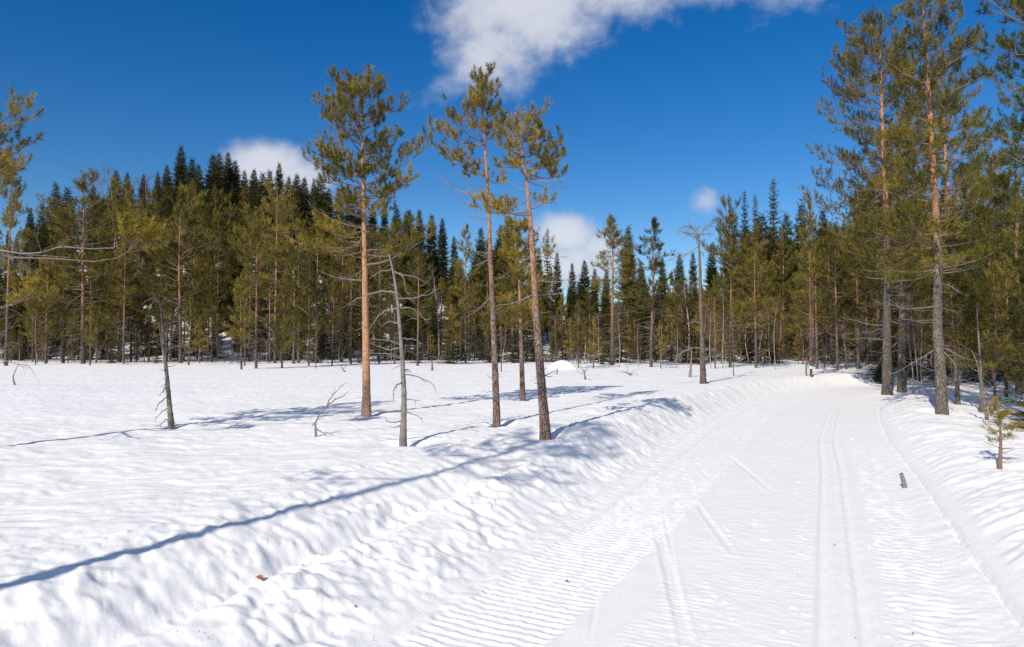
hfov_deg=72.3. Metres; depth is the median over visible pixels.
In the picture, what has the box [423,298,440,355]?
spruce tree
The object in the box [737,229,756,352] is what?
spruce tree
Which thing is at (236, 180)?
spruce tree
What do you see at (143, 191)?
spruce tree
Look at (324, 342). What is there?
spruce tree
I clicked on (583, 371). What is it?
bare bush
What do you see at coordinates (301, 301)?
pine tree
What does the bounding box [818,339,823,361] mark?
young pine
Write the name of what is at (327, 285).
pine tree
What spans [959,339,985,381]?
young spruce
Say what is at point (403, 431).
dead snag
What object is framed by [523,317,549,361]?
young spruce
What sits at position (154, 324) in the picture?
young spruce
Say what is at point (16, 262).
spruce tree
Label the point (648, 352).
young pine
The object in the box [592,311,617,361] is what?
young spruce
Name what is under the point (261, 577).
dead leaf
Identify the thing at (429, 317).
pine tree
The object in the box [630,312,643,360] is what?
pine tree
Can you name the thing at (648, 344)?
pine tree
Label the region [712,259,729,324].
pine tree
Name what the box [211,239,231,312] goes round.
spruce tree
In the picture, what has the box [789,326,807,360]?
young spruce
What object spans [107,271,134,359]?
pine tree
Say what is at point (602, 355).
young spruce
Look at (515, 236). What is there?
pine tree
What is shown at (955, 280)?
pine tree
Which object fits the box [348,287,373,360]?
pine tree
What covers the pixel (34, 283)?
pine tree
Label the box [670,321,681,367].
birch tree
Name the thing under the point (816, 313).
pine tree
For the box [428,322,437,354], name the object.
pine tree
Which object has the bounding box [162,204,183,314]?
pine tree
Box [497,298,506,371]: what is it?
pine tree
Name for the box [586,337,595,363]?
young pine
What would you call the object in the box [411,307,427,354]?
pine tree
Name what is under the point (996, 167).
pine tree
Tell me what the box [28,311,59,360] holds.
young spruce
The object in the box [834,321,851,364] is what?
birch tree
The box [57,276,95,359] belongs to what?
pine tree
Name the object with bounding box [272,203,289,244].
pine tree
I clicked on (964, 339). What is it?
pine tree
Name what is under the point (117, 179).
spruce tree
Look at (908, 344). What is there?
birch tree
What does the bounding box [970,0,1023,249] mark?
pine tree
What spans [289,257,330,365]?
pine tree
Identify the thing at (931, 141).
pine tree
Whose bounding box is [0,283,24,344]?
spruce tree
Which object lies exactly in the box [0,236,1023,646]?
snow field
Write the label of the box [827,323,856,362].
young tree
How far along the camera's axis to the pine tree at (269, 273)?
53.57 m
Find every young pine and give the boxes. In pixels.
[0,314,4,347]
[37,316,52,353]
[37,337,49,361]
[59,334,76,362]
[192,319,207,362]
[251,322,268,359]
[268,325,292,361]
[370,324,385,362]
[426,330,436,361]
[563,318,576,361]
[568,326,589,362]
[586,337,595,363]
[609,317,620,361]
[622,325,636,363]
[644,338,654,357]
[685,312,707,363]
[733,317,750,363]
[749,319,766,352]
[760,339,769,363]
[775,334,790,362]
[791,333,805,363]
[803,317,825,363]
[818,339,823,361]
[833,336,844,355]
[846,338,853,364]
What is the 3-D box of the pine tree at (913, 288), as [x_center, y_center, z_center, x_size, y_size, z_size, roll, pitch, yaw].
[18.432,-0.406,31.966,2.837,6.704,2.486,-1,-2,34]
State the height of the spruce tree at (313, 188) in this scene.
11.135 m
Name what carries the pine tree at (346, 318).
on the snow field
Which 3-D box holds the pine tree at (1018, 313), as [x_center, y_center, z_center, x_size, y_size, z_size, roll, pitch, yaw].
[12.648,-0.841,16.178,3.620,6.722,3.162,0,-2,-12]
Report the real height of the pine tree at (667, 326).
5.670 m
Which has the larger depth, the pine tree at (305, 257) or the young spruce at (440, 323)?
the young spruce at (440, 323)
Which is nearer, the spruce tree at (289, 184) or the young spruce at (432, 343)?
the young spruce at (432, 343)
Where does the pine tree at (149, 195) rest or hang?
on the snow field
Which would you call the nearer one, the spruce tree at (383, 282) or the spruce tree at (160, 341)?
the spruce tree at (160, 341)
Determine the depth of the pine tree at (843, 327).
60.60 m
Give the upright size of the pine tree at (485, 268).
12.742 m
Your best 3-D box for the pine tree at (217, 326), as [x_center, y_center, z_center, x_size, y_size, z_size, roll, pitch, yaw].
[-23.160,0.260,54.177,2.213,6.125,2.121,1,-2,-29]
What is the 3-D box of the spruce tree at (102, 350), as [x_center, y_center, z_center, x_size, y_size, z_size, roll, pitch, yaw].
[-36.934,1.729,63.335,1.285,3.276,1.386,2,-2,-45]
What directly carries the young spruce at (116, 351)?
on the snow field
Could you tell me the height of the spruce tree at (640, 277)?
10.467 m
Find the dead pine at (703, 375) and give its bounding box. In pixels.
[662,217,719,383]
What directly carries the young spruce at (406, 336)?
on the snow field
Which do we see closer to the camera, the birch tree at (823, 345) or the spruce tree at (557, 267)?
the birch tree at (823, 345)
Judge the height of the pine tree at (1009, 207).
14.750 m
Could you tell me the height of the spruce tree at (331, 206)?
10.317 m
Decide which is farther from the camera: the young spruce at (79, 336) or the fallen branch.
the young spruce at (79, 336)
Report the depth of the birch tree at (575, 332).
51.44 m
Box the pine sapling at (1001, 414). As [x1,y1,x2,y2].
[979,395,1023,468]
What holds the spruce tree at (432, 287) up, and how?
on the snow field
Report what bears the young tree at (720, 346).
on the snow field
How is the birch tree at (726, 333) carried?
on the snow field
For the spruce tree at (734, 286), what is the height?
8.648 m
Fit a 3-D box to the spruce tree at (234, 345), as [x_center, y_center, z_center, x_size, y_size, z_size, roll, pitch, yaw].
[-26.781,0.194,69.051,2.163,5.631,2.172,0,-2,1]
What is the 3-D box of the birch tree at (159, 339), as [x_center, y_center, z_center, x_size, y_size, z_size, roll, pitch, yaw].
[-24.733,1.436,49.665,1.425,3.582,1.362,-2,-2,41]
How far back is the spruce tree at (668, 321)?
81.05 m
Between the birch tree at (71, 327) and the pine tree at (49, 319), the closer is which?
the pine tree at (49, 319)
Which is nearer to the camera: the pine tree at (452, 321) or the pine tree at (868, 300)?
the pine tree at (868, 300)
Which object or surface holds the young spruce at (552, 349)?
on the snow field
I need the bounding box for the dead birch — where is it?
[675,347,712,376]
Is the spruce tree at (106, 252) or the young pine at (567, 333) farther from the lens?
the spruce tree at (106, 252)
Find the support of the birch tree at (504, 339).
on the snow field
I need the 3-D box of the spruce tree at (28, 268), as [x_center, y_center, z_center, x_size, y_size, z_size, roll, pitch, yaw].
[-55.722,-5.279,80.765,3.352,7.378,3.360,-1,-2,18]
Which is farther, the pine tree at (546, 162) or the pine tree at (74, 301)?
the pine tree at (74, 301)
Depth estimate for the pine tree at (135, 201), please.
99.85 m
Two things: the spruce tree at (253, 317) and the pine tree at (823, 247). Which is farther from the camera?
the spruce tree at (253, 317)
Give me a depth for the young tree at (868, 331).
49.70 m
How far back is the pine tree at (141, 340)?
56.38 m
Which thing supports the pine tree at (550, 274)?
on the snow field
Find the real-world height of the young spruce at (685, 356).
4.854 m
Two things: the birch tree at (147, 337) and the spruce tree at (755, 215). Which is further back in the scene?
the spruce tree at (755, 215)
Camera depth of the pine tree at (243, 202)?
95.22 m
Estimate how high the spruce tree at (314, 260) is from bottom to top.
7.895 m
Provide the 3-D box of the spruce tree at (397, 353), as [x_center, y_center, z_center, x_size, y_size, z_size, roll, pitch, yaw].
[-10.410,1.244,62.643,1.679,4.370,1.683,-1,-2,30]
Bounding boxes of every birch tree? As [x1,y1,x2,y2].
[14,336,26,360]
[25,318,43,362]
[66,324,76,347]
[85,168,114,226]
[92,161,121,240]
[102,338,111,361]
[125,169,164,223]
[140,319,155,360]
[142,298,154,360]
[155,321,168,363]
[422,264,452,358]
[466,322,477,357]
[497,328,510,363]
[545,308,564,360]
[569,310,584,362]
[579,319,591,363]
[589,309,607,363]
[613,311,623,367]
[618,303,638,359]
[634,323,642,366]
[639,309,663,340]
[653,300,675,364]
[664,278,696,362]
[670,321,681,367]
[693,312,708,340]
[704,306,719,367]
[711,323,721,363]
[716,291,730,368]
[717,318,733,352]
[734,313,763,364]
[752,304,779,363]
[756,306,772,363]
[770,300,782,369]
[775,303,793,351]
[794,320,808,363]
[814,328,829,361]
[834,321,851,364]
[892,283,931,393]
[892,296,925,393]
[892,337,897,382]
[910,306,930,395]
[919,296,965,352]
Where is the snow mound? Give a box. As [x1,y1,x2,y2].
[544,360,579,369]
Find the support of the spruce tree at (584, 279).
on the snow field
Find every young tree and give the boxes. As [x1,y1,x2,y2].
[653,348,659,361]
[693,342,707,364]
[712,326,728,363]
[728,313,766,362]
[750,294,779,362]
[765,295,796,363]
[792,322,809,360]
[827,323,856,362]
[849,281,880,362]
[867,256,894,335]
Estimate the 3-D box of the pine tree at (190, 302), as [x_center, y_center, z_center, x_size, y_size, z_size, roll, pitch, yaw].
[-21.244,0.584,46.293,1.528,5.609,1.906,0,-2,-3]
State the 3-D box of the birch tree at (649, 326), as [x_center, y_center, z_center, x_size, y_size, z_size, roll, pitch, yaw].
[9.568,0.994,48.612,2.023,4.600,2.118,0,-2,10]
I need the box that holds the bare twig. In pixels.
[311,383,346,436]
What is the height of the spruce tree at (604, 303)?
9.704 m
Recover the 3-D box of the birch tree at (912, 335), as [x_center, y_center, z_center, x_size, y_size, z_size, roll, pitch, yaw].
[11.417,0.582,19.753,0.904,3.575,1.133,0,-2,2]
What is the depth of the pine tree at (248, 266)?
40.14 m
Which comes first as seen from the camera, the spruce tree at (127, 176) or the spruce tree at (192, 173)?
the spruce tree at (192, 173)
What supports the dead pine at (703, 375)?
on the snow field
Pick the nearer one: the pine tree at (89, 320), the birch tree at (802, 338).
the pine tree at (89, 320)
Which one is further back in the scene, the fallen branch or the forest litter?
the fallen branch
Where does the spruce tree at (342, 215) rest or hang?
on the snow field
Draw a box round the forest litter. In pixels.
[29,393,965,639]
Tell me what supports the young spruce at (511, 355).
on the snow field
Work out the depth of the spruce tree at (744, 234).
81.45 m
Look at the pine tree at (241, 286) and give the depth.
38.50 m
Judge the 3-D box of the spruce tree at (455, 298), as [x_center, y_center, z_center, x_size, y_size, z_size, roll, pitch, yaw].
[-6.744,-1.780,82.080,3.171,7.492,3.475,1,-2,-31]
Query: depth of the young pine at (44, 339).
58.87 m
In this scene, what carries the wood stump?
on the snow field
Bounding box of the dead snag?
[343,254,439,446]
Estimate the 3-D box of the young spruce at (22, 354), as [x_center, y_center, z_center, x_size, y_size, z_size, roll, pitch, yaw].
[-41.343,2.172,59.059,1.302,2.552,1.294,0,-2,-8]
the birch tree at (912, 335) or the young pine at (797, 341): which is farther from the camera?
the young pine at (797, 341)
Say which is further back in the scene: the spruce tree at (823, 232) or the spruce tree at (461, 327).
the spruce tree at (823, 232)
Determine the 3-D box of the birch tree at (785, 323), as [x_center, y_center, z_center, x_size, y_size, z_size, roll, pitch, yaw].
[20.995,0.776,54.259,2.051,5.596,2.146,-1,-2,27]
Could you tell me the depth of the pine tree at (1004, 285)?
20.41 m
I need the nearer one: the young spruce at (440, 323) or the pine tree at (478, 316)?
the pine tree at (478, 316)
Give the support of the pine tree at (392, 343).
on the snow field
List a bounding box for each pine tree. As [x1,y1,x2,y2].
[0,86,171,383]
[0,155,36,365]
[0,271,27,356]
[0,289,10,349]
[8,326,19,361]
[9,272,41,346]
[15,329,23,352]
[16,235,38,304]
[18,292,42,360]
[21,245,68,363]
[30,298,40,364]
[34,165,129,363]
[36,212,85,362]
[40,312,57,362]
[48,282,73,360]
[49,289,67,354]
[51,234,79,294]
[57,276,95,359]
[66,307,80,361]
[71,218,92,272]
[75,174,164,361]
[75,269,115,362]
[79,296,103,364]
[84,237,99,357]
[93,266,129,359]
[97,199,140,286]
[104,237,141,363]
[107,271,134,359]
[109,208,164,359]
[110,252,148,361]
[111,258,133,352]
[125,272,152,361]
[128,189,138,216]
[132,189,181,315]
[137,186,231,362]
[143,253,198,358]
[144,290,154,360]
[147,246,191,361]
[153,264,177,350]
[160,177,230,346]
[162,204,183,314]
[167,197,196,309]
[170,278,199,359]
[175,181,184,206]
[178,292,202,364]
[186,259,210,358]
[192,279,213,360]
[195,184,250,338]
[196,248,226,361]
[197,223,234,294]
[198,216,239,360]
[200,288,226,361]
[210,201,249,252]
[216,202,292,360]
[223,273,257,369]
[230,299,246,360]
[235,299,254,359]
[236,185,254,232]
[236,266,254,365]
[237,207,281,368]
[240,175,299,362]
[240,195,277,308]
[252,256,289,359]
[260,262,274,362]
[261,214,329,362]
[263,224,280,256]
[266,249,293,355]
[266,275,296,358]
[267,63,437,416]
[267,286,299,367]
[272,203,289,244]
[273,252,318,363]
[278,183,306,257]
[279,233,297,291]
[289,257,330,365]
[290,270,314,344]
[304,214,332,324]
[307,284,326,362]
[312,253,343,312]
[312,322,319,368]
[314,281,335,356]
[319,264,342,356]
[321,220,370,316]
[322,277,343,365]
[325,228,360,361]
[329,285,354,359]
[334,221,385,348]
[340,264,361,363]
[343,284,357,359]
[348,226,406,361]
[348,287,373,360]
[353,282,376,340]
[368,243,389,360]
[370,249,412,347]
[373,308,385,362]
[380,275,406,363]
[387,325,398,354]
[397,246,438,365]
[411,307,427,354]
[420,61,513,427]
[424,312,431,359]
[425,247,438,284]
[428,276,453,340]
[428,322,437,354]
[438,287,458,331]
[441,305,460,355]
[450,223,483,363]
[455,286,484,357]
[467,96,578,439]
[467,283,481,358]
[474,240,506,349]
[478,295,499,354]
[494,263,530,360]
[495,215,542,400]
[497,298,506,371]
[509,311,525,346]
[513,255,542,354]
[522,255,553,347]
[531,296,548,328]
[540,267,561,348]
[548,326,563,354]
[549,292,569,350]
[567,297,588,367]
[575,290,599,361]
[583,214,640,364]
[586,317,601,367]
[604,305,618,347]
[607,289,631,353]
[621,304,630,351]
[624,215,683,366]
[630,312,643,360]
[646,330,656,354]
[654,320,667,368]
[660,275,686,351]
[662,297,679,360]
[663,282,696,360]
[692,286,713,339]
[696,193,760,367]
[702,287,717,350]
[704,303,728,360]
[709,274,720,368]
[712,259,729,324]
[718,283,745,361]
[726,241,780,367]
[728,299,736,374]
[734,271,768,353]
[741,222,777,353]
[756,226,807,355]
[762,272,796,359]
[778,267,819,351]
[784,242,840,365]
[787,238,824,361]
[792,225,858,363]
[792,248,842,368]
[795,199,830,376]
[797,3,940,394]
[812,230,862,369]
[814,232,851,350]
[823,261,853,357]
[827,249,857,368]
[831,218,880,368]
[832,224,848,332]
[832,238,874,361]
[838,192,881,361]
[839,251,875,361]
[844,240,882,364]
[846,165,925,375]
[847,178,914,312]
[853,56,953,392]
[868,0,1007,414]
[868,284,897,368]
[870,228,920,363]
[895,250,950,377]
[896,228,972,387]
[897,246,933,370]
[898,52,1002,380]
[904,210,1001,404]
[906,190,972,339]
[914,163,1023,385]
[920,224,994,383]
[926,224,1011,383]
[930,121,1023,391]
[959,192,1023,350]
[960,245,1008,381]
[966,254,1022,409]
[967,152,1022,374]
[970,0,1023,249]
[971,252,1023,396]
[977,190,1023,369]
[988,243,1023,396]
[1005,199,1014,222]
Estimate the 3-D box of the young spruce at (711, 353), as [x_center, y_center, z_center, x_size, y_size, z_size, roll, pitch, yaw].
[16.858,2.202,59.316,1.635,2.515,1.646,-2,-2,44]
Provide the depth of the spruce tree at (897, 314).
42.12 m
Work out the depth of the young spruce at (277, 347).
60.85 m
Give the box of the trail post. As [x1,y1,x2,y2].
[805,359,806,375]
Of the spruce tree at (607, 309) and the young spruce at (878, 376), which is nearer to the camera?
the young spruce at (878, 376)
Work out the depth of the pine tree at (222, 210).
72.21 m
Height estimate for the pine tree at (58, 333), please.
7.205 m
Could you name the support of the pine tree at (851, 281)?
on the snow field
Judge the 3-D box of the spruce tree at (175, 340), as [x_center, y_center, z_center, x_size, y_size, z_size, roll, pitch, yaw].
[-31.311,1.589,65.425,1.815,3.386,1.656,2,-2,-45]
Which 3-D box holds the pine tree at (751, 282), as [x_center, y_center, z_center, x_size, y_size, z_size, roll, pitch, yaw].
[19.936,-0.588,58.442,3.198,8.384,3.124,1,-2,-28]
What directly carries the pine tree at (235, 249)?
on the snow field
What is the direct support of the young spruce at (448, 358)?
on the snow field
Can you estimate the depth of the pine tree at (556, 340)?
61.99 m
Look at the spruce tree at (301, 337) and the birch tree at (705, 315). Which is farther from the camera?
the spruce tree at (301, 337)
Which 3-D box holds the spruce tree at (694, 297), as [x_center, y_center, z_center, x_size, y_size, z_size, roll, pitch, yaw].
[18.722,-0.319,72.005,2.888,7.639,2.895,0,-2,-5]
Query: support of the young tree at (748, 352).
on the snow field
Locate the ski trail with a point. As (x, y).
(669, 546)
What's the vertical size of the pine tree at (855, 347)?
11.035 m
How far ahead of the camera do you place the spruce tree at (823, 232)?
76.32 m
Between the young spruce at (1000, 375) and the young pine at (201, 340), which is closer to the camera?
the young spruce at (1000, 375)
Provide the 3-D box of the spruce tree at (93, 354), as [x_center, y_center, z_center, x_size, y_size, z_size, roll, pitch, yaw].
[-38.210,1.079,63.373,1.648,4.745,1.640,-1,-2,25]
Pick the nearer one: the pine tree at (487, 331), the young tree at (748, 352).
the young tree at (748, 352)
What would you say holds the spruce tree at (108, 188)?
on the snow field
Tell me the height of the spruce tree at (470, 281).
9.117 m
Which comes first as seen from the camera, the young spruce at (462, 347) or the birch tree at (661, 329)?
the birch tree at (661, 329)
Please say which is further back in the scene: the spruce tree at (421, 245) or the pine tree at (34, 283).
the spruce tree at (421, 245)
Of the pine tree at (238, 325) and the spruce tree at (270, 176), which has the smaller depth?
the pine tree at (238, 325)
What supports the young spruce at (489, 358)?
on the snow field
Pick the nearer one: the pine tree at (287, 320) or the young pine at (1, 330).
the pine tree at (287, 320)
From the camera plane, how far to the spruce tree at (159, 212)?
90.34 m
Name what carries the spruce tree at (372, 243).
on the snow field
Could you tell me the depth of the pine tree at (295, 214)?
92.82 m
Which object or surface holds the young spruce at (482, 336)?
on the snow field
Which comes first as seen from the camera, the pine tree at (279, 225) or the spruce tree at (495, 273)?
the spruce tree at (495, 273)
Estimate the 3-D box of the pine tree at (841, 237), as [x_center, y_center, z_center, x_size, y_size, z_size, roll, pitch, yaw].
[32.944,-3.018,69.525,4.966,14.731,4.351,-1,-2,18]
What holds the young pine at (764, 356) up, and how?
on the snow field
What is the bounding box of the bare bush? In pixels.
[575,360,589,379]
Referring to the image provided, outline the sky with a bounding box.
[0,0,1023,314]
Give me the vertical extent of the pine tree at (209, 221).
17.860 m
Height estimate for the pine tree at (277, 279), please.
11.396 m
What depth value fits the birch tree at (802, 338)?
49.06 m
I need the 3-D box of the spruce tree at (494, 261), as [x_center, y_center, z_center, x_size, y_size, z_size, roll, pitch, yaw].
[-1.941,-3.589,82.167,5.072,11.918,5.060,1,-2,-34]
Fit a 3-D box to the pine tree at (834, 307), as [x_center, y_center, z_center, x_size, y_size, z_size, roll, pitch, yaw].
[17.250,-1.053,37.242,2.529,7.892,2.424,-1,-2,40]
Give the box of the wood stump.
[899,473,906,487]
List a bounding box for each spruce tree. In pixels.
[0,260,3,301]
[0,260,27,320]
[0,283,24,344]
[0,296,37,359]
[2,230,11,271]
[10,234,20,267]
[19,208,37,263]
[19,247,34,298]
[20,219,60,319]
[23,210,50,286]
[29,295,53,356]
[37,181,61,256]
[47,302,61,346]
[51,186,80,299]
[56,294,75,344]
[61,248,80,314]
[79,212,120,346]
[84,185,97,251]
[84,202,103,309]
[85,200,111,266]
[86,315,97,359]
[97,329,109,358]
[105,170,122,210]
[107,184,116,241]
[119,172,135,215]
[121,211,143,308]
[134,173,149,214]
[140,197,148,254]
[140,219,157,305]
[140,313,157,356]
[142,184,170,266]
[152,171,164,211]
[153,313,161,353]
[160,165,173,217]
[163,183,178,246]
[165,144,188,204]
[168,325,182,355]
[178,157,204,257]
[180,163,206,254]
[182,313,210,356]
[183,243,193,279]
[194,254,216,317]
[197,194,220,261]
[200,316,226,358]
[201,153,227,234]
[210,285,225,331]
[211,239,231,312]
[213,151,227,206]
[219,194,235,255]
[219,266,240,331]
[220,151,238,207]
[223,182,241,225]
[224,231,259,334]
[225,159,241,211]
[228,305,247,352]
[230,284,255,341]
[236,171,248,215]
[243,191,255,233]
[247,169,258,209]
[249,171,271,258]
[254,300,295,358]
[255,169,278,252]
[255,251,273,313]
[258,305,268,350]
[273,162,284,238]
[278,177,291,243]
[284,172,310,261]
[291,324,306,358]
[292,242,318,335]
[298,177,312,235]
[304,173,333,271]
[309,178,316,224]
[309,233,319,287]
[311,310,330,358]
[323,235,335,280]
[326,188,336,236]
[327,297,343,353]
[331,211,347,294]
[334,187,340,219]
[335,192,361,277]
[336,296,356,357]
[339,230,361,303]
[352,304,361,347]
[356,205,372,256]
[367,204,379,250]
[368,225,377,283]
[371,228,383,280]
[371,316,387,351]
[372,275,383,321]
[378,206,389,239]
[381,259,388,297]
[388,206,406,283]
[388,314,399,359]
[397,210,416,281]
[399,276,411,332]
[402,276,415,325]
[403,299,412,342]
[404,299,427,353]
[406,212,430,294]
[409,253,430,342]
[419,313,428,353]
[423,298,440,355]
[424,213,445,291]
[426,277,439,328]
[430,249,440,296]
[437,218,450,283]
[439,269,447,303]
[443,323,457,359]
[444,278,459,337]
[445,266,454,316]
[447,235,460,279]
[453,260,464,299]
[453,304,472,349]
[455,267,477,341]
[456,279,467,336]
[467,227,488,344]
[477,256,514,349]
[488,245,498,290]
[489,225,503,300]
[495,253,523,350]
[496,220,524,345]
[536,246,546,335]
[541,227,553,341]
[547,251,564,348]
[564,283,579,343]
[566,262,576,347]
[569,260,599,349]
[590,268,603,340]
[599,268,610,341]
[602,302,614,357]
[614,224,643,337]
[630,278,657,358]
[637,262,646,315]
[648,289,664,357]
[656,257,667,336]
[663,291,673,342]
[670,252,689,332]
[674,278,687,346]
[683,285,706,353]
[687,251,698,303]
[703,242,720,346]
[713,210,743,350]
[726,278,744,354]
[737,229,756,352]
[739,191,750,273]
[740,225,750,252]
[742,212,786,356]
[748,194,759,343]
[758,223,796,356]
[764,178,783,251]
[778,211,807,356]
[791,201,811,267]
[805,235,826,352]
[807,208,835,354]
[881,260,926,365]
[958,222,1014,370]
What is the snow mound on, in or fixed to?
on the snow field
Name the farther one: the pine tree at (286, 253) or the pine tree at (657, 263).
the pine tree at (286, 253)
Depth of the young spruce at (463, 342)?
69.59 m
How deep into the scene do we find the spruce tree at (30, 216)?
95.70 m
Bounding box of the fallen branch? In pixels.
[617,367,642,375]
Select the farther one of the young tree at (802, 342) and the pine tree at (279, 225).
the pine tree at (279, 225)
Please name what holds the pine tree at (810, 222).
on the snow field
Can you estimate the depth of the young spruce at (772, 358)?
52.14 m
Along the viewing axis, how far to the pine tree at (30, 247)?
78.92 m
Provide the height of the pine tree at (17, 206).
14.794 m
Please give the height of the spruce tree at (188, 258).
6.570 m
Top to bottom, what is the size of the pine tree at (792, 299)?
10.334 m
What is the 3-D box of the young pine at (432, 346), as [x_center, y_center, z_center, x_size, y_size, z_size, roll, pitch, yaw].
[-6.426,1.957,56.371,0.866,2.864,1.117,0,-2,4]
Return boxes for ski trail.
[370,381,1023,646]
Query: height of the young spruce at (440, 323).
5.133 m
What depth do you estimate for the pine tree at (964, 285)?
16.96 m
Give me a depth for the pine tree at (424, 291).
44.87 m
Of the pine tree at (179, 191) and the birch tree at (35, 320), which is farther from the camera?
the pine tree at (179, 191)
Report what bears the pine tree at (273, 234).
on the snow field
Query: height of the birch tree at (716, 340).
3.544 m
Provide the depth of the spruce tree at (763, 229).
72.96 m
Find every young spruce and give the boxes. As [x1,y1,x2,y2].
[3,333,20,359]
[13,337,26,360]
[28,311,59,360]
[55,312,94,354]
[65,325,80,359]
[74,343,89,361]
[104,338,119,362]
[108,323,116,357]
[112,330,128,358]
[122,309,145,355]
[143,308,169,342]
[152,342,160,362]
[161,326,178,357]
[169,333,186,360]
[195,307,211,350]
[239,318,254,356]
[262,322,289,360]
[271,333,296,359]
[307,323,331,358]
[307,327,326,362]
[324,334,338,359]
[352,341,361,362]
[375,333,389,359]
[401,317,413,355]
[403,320,421,359]
[410,336,426,362]
[423,327,437,359]
[436,309,445,354]
[436,319,463,363]
[445,312,478,360]
[456,327,467,351]
[471,307,489,359]
[475,340,482,360]
[482,332,500,362]
[485,326,511,361]
[507,330,527,362]
[509,313,533,360]
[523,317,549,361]
[524,331,546,361]
[545,325,557,361]
[554,315,573,359]
[567,311,588,358]
[583,324,604,359]
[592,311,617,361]
[596,334,609,364]
[604,304,637,362]
[622,309,647,359]
[636,333,649,360]
[653,317,673,359]
[665,326,678,360]
[669,308,699,362]
[679,309,712,362]
[705,337,718,360]
[710,323,733,359]
[725,332,739,360]
[762,325,784,362]
[783,330,795,359]
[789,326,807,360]
[817,326,829,360]
[862,328,896,383]
[893,317,932,382]
[919,338,952,379]
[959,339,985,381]
[972,352,1011,382]
[991,308,1023,431]
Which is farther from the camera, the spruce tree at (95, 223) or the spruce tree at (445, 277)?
the spruce tree at (445, 277)
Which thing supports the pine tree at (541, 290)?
on the snow field
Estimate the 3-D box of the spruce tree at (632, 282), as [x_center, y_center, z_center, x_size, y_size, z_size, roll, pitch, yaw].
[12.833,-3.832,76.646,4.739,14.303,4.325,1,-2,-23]
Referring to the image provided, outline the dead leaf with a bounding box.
[256,575,263,580]
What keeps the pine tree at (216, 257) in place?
on the snow field
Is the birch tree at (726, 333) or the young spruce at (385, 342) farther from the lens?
the young spruce at (385, 342)
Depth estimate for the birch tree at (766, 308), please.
50.18 m
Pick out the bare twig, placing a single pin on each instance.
(315, 427)
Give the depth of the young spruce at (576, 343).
65.02 m
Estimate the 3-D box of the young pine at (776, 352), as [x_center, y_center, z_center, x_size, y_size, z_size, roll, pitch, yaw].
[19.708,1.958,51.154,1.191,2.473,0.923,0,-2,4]
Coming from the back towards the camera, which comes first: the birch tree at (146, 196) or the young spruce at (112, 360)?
the birch tree at (146, 196)
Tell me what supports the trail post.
on the snow field
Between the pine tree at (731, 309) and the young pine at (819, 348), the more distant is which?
the young pine at (819, 348)
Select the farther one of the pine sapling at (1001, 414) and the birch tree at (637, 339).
the birch tree at (637, 339)
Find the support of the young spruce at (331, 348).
on the snow field
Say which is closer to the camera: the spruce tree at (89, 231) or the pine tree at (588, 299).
the pine tree at (588, 299)
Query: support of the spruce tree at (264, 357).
on the snow field
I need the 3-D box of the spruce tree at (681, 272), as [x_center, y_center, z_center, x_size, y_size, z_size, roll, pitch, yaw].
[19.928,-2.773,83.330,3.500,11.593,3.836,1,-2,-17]
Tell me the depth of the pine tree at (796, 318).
45.07 m
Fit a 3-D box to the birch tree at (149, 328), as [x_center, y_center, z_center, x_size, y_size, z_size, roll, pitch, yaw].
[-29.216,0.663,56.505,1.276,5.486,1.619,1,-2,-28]
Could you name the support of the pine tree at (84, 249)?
on the snow field
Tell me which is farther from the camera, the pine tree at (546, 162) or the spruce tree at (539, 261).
the spruce tree at (539, 261)
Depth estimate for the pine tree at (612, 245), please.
45.20 m
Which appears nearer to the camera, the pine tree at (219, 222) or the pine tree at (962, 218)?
the pine tree at (962, 218)
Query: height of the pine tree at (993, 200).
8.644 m
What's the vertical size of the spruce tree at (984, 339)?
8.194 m
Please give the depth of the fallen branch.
30.62 m
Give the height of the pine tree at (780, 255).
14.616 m
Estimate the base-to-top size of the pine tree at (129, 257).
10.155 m
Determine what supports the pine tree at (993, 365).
on the snow field
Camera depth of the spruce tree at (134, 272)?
77.67 m
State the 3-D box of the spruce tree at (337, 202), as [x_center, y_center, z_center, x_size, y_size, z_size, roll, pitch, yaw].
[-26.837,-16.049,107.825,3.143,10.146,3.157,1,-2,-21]
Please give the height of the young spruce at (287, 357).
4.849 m
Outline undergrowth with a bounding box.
[0,277,921,372]
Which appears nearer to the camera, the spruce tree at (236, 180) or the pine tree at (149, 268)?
the pine tree at (149, 268)
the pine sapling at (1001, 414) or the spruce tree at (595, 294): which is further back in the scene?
the spruce tree at (595, 294)
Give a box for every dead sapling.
[141,298,183,429]
[962,302,993,411]
[971,350,1003,419]
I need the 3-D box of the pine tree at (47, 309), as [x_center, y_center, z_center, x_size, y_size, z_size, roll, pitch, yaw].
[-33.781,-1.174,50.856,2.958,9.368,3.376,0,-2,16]
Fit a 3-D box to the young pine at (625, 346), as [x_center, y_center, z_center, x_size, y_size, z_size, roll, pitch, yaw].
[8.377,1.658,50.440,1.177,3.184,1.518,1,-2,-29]
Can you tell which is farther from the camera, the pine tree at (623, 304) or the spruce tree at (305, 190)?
the spruce tree at (305, 190)
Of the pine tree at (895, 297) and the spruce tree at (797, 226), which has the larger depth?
the spruce tree at (797, 226)
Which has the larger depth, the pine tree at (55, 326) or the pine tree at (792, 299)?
the pine tree at (55, 326)
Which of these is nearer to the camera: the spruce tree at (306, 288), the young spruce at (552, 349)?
the young spruce at (552, 349)
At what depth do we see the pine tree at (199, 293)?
57.63 m
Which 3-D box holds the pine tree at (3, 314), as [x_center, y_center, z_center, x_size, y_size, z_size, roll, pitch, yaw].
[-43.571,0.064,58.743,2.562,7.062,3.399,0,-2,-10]

